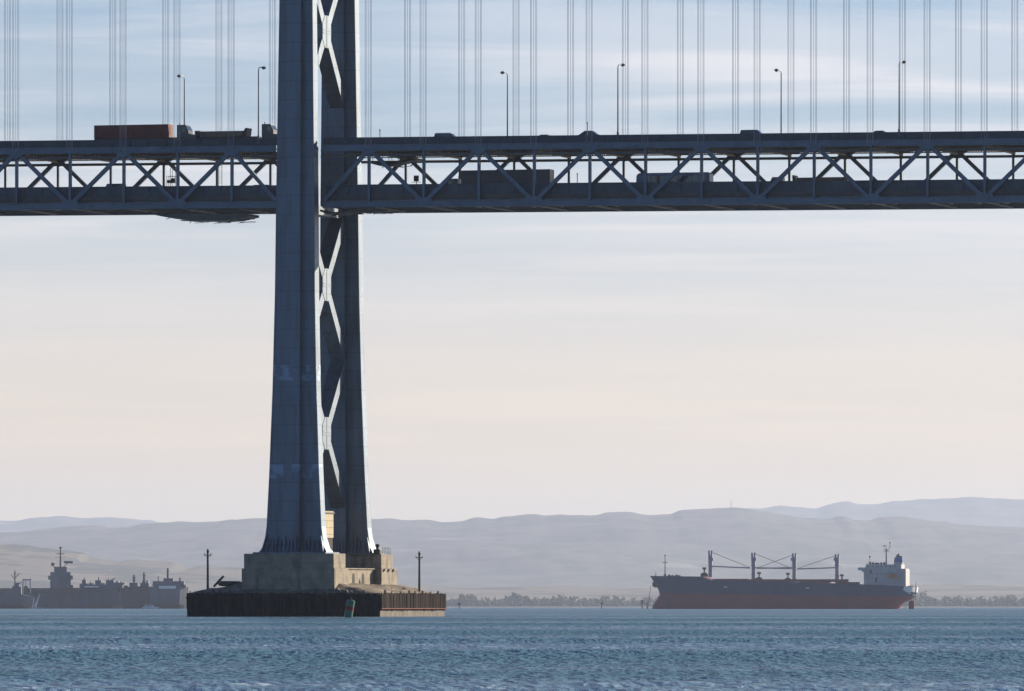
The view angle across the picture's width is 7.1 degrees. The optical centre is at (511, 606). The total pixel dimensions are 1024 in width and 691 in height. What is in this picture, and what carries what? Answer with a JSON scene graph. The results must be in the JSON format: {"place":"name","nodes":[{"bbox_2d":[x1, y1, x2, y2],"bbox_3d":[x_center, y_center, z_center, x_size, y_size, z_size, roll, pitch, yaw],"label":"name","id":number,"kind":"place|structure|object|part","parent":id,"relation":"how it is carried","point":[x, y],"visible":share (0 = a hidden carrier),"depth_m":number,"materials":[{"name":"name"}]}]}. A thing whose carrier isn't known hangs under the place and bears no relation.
{"place":"outdoors","nodes":[
{"label":"outdoors","id":0,"kind":"place"},
{"bbox_2d":[253,0,384,554],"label":"bridge tower","id":1,"kind":"structure","parent":0,"point":[319,466],"depth_m":1314.84,"materials":[{"name":"metal"}]},
{"bbox_2d":[269,0,275,125],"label":"suspender cable","id":2,"kind":"object","parent":1,"relation":"hanging from","point":[274,62],"depth_m":1339.90,"materials":[{"name":"metal"}]},
{"bbox_2d":[0,138,276,215],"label":"bridge span","id":3,"kind":"object","parent":2,"relation":"hanging from","point":[136,198],"visible":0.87,"depth_m":1326.62,"materials":[{"name":"metal"}]},
{"bbox_2d":[4,0,10,140],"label":"suspender cable","id":4,"kind":"object","parent":3,"relation":"attached to","point":[7,70],"depth_m":1352.76,"materials":[{"name":"metal"}]},
{"bbox_2d":[67,0,72,146],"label":"suspender cable","id":5,"kind":"object","parent":3,"relation":"attached to","point":[67,73],"visible":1,"depth_m":1327.27,"materials":[{"name":"metal"}]},
{"bbox_2d":[105,184,121,186],"bbox_3d":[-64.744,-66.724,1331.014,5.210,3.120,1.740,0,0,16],"label":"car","id":6,"kind":"object","parent":3,"relation":"on","point":[111,185],"visible":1,"depth_m":1330.19,"materials":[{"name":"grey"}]},
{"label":"window","id":7,"kind":"part","parent":6,"relation":"part of","materials":[{"name":"black glass"}]},
{"bbox_2d":[94,123,198,139],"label":"container truck","id":8,"kind":"object","parent":3,"relation":"on","point":[132,132],"visible":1,"depth_m":1327.28,"materials":[{"name":"black paint"}]},
{"bbox_2d":[167,168,175,185],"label":"scaffold","id":9,"kind":"object","parent":3,"relation":"on","point":[172,180],"visible":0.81,"depth_m":1342.56,"materials":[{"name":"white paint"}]},
{"bbox_2d":[177,75,184,124],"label":"street lamp","id":10,"kind":"object","parent":3,"relation":"on","point":[178,76],"visible":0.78,"depth_m":1343.18,"materials":[{"name":"metal"}]},
{"bbox_2d":[148,208,258,223],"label":"work platform","id":11,"kind":"structure","parent":3,"relation":"hanging from","point":[218,218],"depth_m":1322.33,"materials":[{"name":"metal"}]},
{"bbox_2d":[195,122,276,138],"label":"flatbed truck","id":12,"kind":"object","parent":3,"relation":"on","point":[269,130],"visible":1,"depth_m":1323.90,"materials":[{"name":"black paint"}]},
{"bbox_2d":[257,66,265,142],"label":"street lamp","id":13,"kind":"object","parent":3,"relation":"on","point":[263,68],"visible":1,"depth_m":1318.78,"materials":[{"name":"metal"}]},
{"bbox_2d":[370,0,371,147],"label":"suspender cable","id":14,"kind":"object","parent":1,"relation":"hanging from","point":[370,73],"visible":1,"depth_m":1312.64,"materials":[{"name":"metal"}]},
{"bbox_2d":[320,131,1023,212],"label":"bridge span","id":15,"kind":"object","parent":14,"relation":"hanging from","point":[760,193],"visible":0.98,"depth_m":1303.10,"materials":[{"name":"metal"}]},
{"bbox_2d":[320,207,398,216],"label":"work platform","id":16,"kind":"structure","parent":15,"relation":"hanging from","point":[361,211],"depth_m":1315.59,"materials":[{"name":"metal"}]},
{"bbox_2d":[371,153,421,167],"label":"work platform","id":17,"kind":"structure","parent":15,"relation":"hanging from","point":[398,163],"depth_m":1328.75,"materials":[{"name":"metal"}]},
{"bbox_2d":[404,0,409,136],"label":"suspender cable","id":18,"kind":"object","parent":15,"relation":"attached to","point":[407,68],"depth_m":1333.37,"materials":[{"name":"metal"}]},
{"bbox_2d":[414,175,418,183],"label":"sign","id":19,"kind":"object","parent":15,"relation":"attached to","point":[416,178],"visible":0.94,"depth_m":1331.01,"materials":[{"name":"metal"}]},
{"bbox_2d":[434,133,454,136],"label":"car","id":20,"kind":"object","parent":15,"relation":"on","point":[442,134],"visible":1,"depth_m":1315.60,"materials":[{"name":"black"}]},
{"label":"window","id":21,"kind":"part","parent":20,"relation":"part of","materials":[{"name":"black glass"}]},
{"bbox_2d":[458,0,458,135],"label":"suspender cable","id":22,"kind":"object","parent":15,"relation":"attached to","point":[458,67],"depth_m":1330.79,"materials":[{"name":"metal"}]},
{"bbox_2d":[480,0,481,146],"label":"suspender cable","id":23,"kind":"object","parent":15,"relation":"attached to","point":[480,72],"visible":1,"depth_m":1307.49,"materials":[{"name":"metal"}]},
{"bbox_2d":[447,169,553,183],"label":"semi truck","id":24,"kind":"object","parent":15,"relation":"on","point":[518,176],"visible":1,"depth_m":1312.13,"materials":[{"name":"black paint"}]},
{"bbox_2d":[500,71,507,135],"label":"street lamp","id":25,"kind":"object","parent":15,"relation":"on","point":[502,72],"visible":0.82,"depth_m":1327.72,"materials":[{"name":"metal"}]},
{"bbox_2d":[530,0,533,146],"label":"suspender cable","id":26,"kind":"object","parent":15,"relation":"attached to","point":[531,73],"visible":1,"depth_m":1305.20,"materials":[{"name":"metal"}]},
{"bbox_2d":[567,0,570,134],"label":"suspender cable","id":27,"kind":"object","parent":15,"relation":"attached to","point":[568,67],"depth_m":1325.67,"materials":[{"name":"metal"}]},
{"bbox_2d":[579,131,598,134],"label":"car","id":28,"kind":"object","parent":15,"relation":"on","point":[589,133],"visible":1,"depth_m":1306.72,"materials":[{"name":"grey"}]},
{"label":"window","id":29,"kind":"part","parent":28,"relation":"part of","materials":[{"name":"black glass"}]},
{"bbox_2d":[617,63,624,139],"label":"street lamp","id":30,"kind":"object","parent":15,"relation":"on","point":[622,64],"visible":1,"depth_m":1302.00,"materials":[{"name":"metal"}]},
{"bbox_2d":[625,0,628,134],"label":"suspender cable","id":31,"kind":"object","parent":15,"relation":"attached to","point":[627,67],"depth_m":1323.11,"materials":[{"name":"metal"}]},
{"bbox_2d":[636,172,712,181],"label":"bus","id":32,"kind":"object","parent":15,"relation":"on","point":[682,177],"visible":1,"depth_m":1303.00,"materials":[{"name":"grey metal"}]},
{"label":"window","id":33,"kind":"part","parent":32,"relation":"part of","materials":[{"name":"grey glass"}]},
{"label":"window","id":34,"kind":"part","parent":32,"relation":"part of","materials":[{"name":"grey glass"}]},
{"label":"window","id":35,"kind":"part","parent":32,"relation":"part of","materials":[{"name":"grey glass"}]},
{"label":"window","id":36,"kind":"part","parent":32,"relation":"part of","materials":[{"name":"grey glass"}]},
{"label":"window","id":37,"kind":"part","parent":32,"relation":"part of","materials":[{"name":"grey glass"}]},
{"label":"window","id":38,"kind":"part","parent":32,"relation":"part of","materials":[{"name":"grey glass"}]},
{"bbox_2d":[682,0,683,133],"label":"suspender cable","id":39,"kind":"object","parent":15,"relation":"attached to","point":[682,66],"depth_m":1320.40,"materials":[{"name":"metal"}]},
{"bbox_2d":[732,0,738,133],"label":"suspender cable","id":40,"kind":"object","parent":15,"relation":"attached to","point":[735,66],"depth_m":1317.95,"materials":[{"name":"metal"}]},
{"bbox_2d":[740,130,761,133],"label":"car","id":41,"kind":"object","parent":15,"relation":"on","point":[749,131],"visible":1,"depth_m":1300.32,"materials":[{"name":"blue"}]},
{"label":"window","id":42,"kind":"part","parent":41,"relation":"part of","materials":[{"name":"black glass"}]},
{"bbox_2d":[774,69,781,132],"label":"street lamp","id":43,"kind":"object","parent":15,"relation":"on","point":[776,70],"visible":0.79,"depth_m":1314.92,"materials":[{"name":"metal"}]},
{"bbox_2d":[770,175,846,180],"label":"flatbed truck","id":44,"kind":"object","parent":15,"relation":"on","point":[795,178],"visible":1,"depth_m":1297.99,"materials":[{"name":"black paint"}]},
{"bbox_2d":[810,0,813,143],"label":"suspender cable","id":45,"kind":"object","parent":15,"relation":"attached to","point":[811,71],"visible":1,"depth_m":1292.33,"materials":[{"name":"metal"}]},
{"bbox_2d":[843,0,846,131],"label":"suspender cable","id":46,"kind":"object","parent":15,"relation":"attached to","point":[844,65],"depth_m":1312.80,"materials":[{"name":"metal"}]},
{"bbox_2d":[872,0,873,142],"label":"suspender cable","id":47,"kind":"object","parent":15,"relation":"attached to","point":[872,70],"visible":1,"depth_m":1289.47,"materials":[{"name":"metal"}]},
{"bbox_2d":[898,60,905,136],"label":"street lamp","id":48,"kind":"object","parent":15,"relation":"on","point":[903,62],"visible":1,"depth_m":1289.13,"materials":[{"name":"metal"}]},
{"bbox_2d":[899,0,905,131],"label":"suspender cable","id":49,"kind":"object","parent":15,"relation":"attached to","point":[904,60],"depth_m":1310.23,"materials":[{"name":"metal"}]},
{"bbox_2d":[929,0,929,142],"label":"suspender cable","id":50,"kind":"object","parent":15,"relation":"attached to","point":[929,71],"visible":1,"depth_m":1286.90,"materials":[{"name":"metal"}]},
{"bbox_2d":[955,0,961,130],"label":"suspender cable","id":51,"kind":"object","parent":15,"relation":"attached to","point":[958,65],"depth_m":1307.64,"materials":[{"name":"metal"}]},
{"bbox_2d":[986,0,987,141],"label":"suspender cable","id":52,"kind":"object","parent":15,"relation":"attached to","point":[986,70],"visible":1,"depth_m":1284.32,"materials":[{"name":"metal"}]},
{"bbox_2d":[1011,0,1012,130],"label":"suspender cable","id":53,"kind":"object","parent":15,"relation":"attached to","point":[1011,65],"depth_m":1305.21,"materials":[{"name":"metal"}]},
{"bbox_2d":[0,607,1023,690],"bbox_3d":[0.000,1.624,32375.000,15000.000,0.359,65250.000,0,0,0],"label":"water","id":54,"kind":"structure","parent":0,"point":[651,649],"depth_m":293.42,"materials":[{"name":"blue liquid"}]},
{"bbox_2d":[0,571,33,608],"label":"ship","id":55,"kind":"object","parent":54,"relation":"on","point":[16,598],"visible":0.89,"depth_m":6591.32},
{"bbox_2d":[31,595,42,608],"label":"sailboat","id":56,"kind":"object","parent":54,"relation":"on","point":[35,605],"visible":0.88,"depth_m":5599.94,"materials":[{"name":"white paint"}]},
{"bbox_2d":[0,547,120,608],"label":"aircraft carrier","id":57,"kind":"object","parent":54,"relation":"on","point":[61,592],"visible":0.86,"depth_m":6990.27,"materials":[{"name":"grey metal"}]},
{"bbox_2d":[78,577,124,608],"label":"cargo ship","id":58,"kind":"object","parent":54,"relation":"on","point":[99,594],"visible":0.81,"depth_m":6891.28,"materials":[{"name":"white paint"}]},
{"bbox_2d":[121,572,152,608],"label":"naval ship","id":59,"kind":"object","parent":54,"relation":"on","point":[134,595],"visible":0.7,"depth_m":6792.21},
{"bbox_2d":[142,605,158,608],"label":"motorboat","id":60,"kind":"object","parent":54,"relation":"on","point":[148,607],"visible":0.87,"depth_m":5898.74,"materials":[{"name":"white paint"}]},
{"bbox_2d":[149,568,188,608],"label":"transport ship","id":61,"kind":"object","parent":54,"relation":"on","point":[168,593],"visible":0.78,"depth_m":6689.65,"materials":[{"name":"white paint"}]},
{"bbox_2d":[186,582,447,616],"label":"fender island","id":62,"kind":"structure","parent":54,"relation":"in","point":[235,600],"depth_m":1310.12,"materials":[{"name":"wood"}]},
{"bbox_2d":[204,549,211,588],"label":"light post","id":63,"kind":"object","parent":62,"relation":"on","point":[207,551],"visible":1,"depth_m":1321.51,"materials":[{"name":"grey metal"}]},
{"bbox_2d":[213,576,239,586],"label":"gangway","id":64,"kind":"object","parent":62,"relation":"on","point":[225,583],"visible":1,"depth_m":1316.75,"materials":[{"name":"grey metal"}]},
{"bbox_2d":[242,553,396,593],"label":"bridge pier","id":65,"kind":"structure","parent":62,"relation":"on","point":[325,571],"depth_m":1311.59,"materials":[{"name":"concrete"}]},
{"bbox_2d":[325,511,334,550],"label":"service hut","id":66,"kind":"object","parent":65,"relation":"on","point":[329,521],"visible":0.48,"depth_m":1328.16,"materials":[{"name":"concrete"}]},
{"bbox_2d":[373,544,380,553],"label":"signal light","id":67,"kind":"object","parent":65,"relation":"on","point":[377,550],"visible":1,"depth_m":1333.87,"materials":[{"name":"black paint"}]},
{"bbox_2d":[415,551,422,591],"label":"light post","id":68,"kind":"object","parent":62,"relation":"on","point":[419,584],"visible":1,"depth_m":1331.93,"materials":[{"name":"grey metal"}]},
{"bbox_2d":[344,597,354,616],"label":"channel buoy","id":69,"kind":"object","parent":54,"relation":"on","point":[349,607],"visible":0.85,"depth_m":1214.58,"materials":[{"name":"green paint"}]},
{"bbox_2d":[648,542,917,608],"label":"bulk carrier","id":70,"kind":"object","parent":54,"relation":"on","point":[885,585],"visible":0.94,"depth_m":5711.23,"materials":[{"name":"paint"}]},
{"bbox_2d":[0,507,1023,587],"bbox_3d":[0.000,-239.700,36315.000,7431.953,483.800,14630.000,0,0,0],"label":"hills","id":71,"kind":"structure","parent":0,"point":[618,550],"depth_m":36698.34,"materials":[{"name":"grey plant"}]},
{"bbox_2d":[0,544,1023,604],"bbox_3d":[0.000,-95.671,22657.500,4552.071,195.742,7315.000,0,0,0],"label":"hills","id":72,"kind":"structure","parent":0,"point":[33,563],"depth_m":23264.23,"materials":[{"name":"grey soil"}]},
{"bbox_2d":[0,497,1023,531],"bbox_3d":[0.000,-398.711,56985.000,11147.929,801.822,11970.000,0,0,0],"label":"hills","id":73,"kind":"structure","parent":0,"point":[981,511],"depth_m":59391.06,"materials":[{"name":"grey plant"}]},
{"bbox_2d":[0,0,1023,521],"label":"sky","id":74,"kind":"structure","parent":0,"point":[640,362],"materials":[{"name":"white"}]},
{"bbox_2d":[446,606,1023,606],"bbox_3d":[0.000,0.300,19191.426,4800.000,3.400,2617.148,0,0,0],"label":"shore land","id":75,"kind":"structure","parent":0,"point":[651,606],"depth_m":18060.82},
{"bbox_2d":[446,591,1023,606],"bbox_3d":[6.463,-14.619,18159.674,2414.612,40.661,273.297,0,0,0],"label":"shore woods","id":76,"kind":"object","parent":75,"relation":"on","point":[515,599],"visible":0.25,"depth_m":18092.79,"materials":[{"name":"green plant"}]}
]}

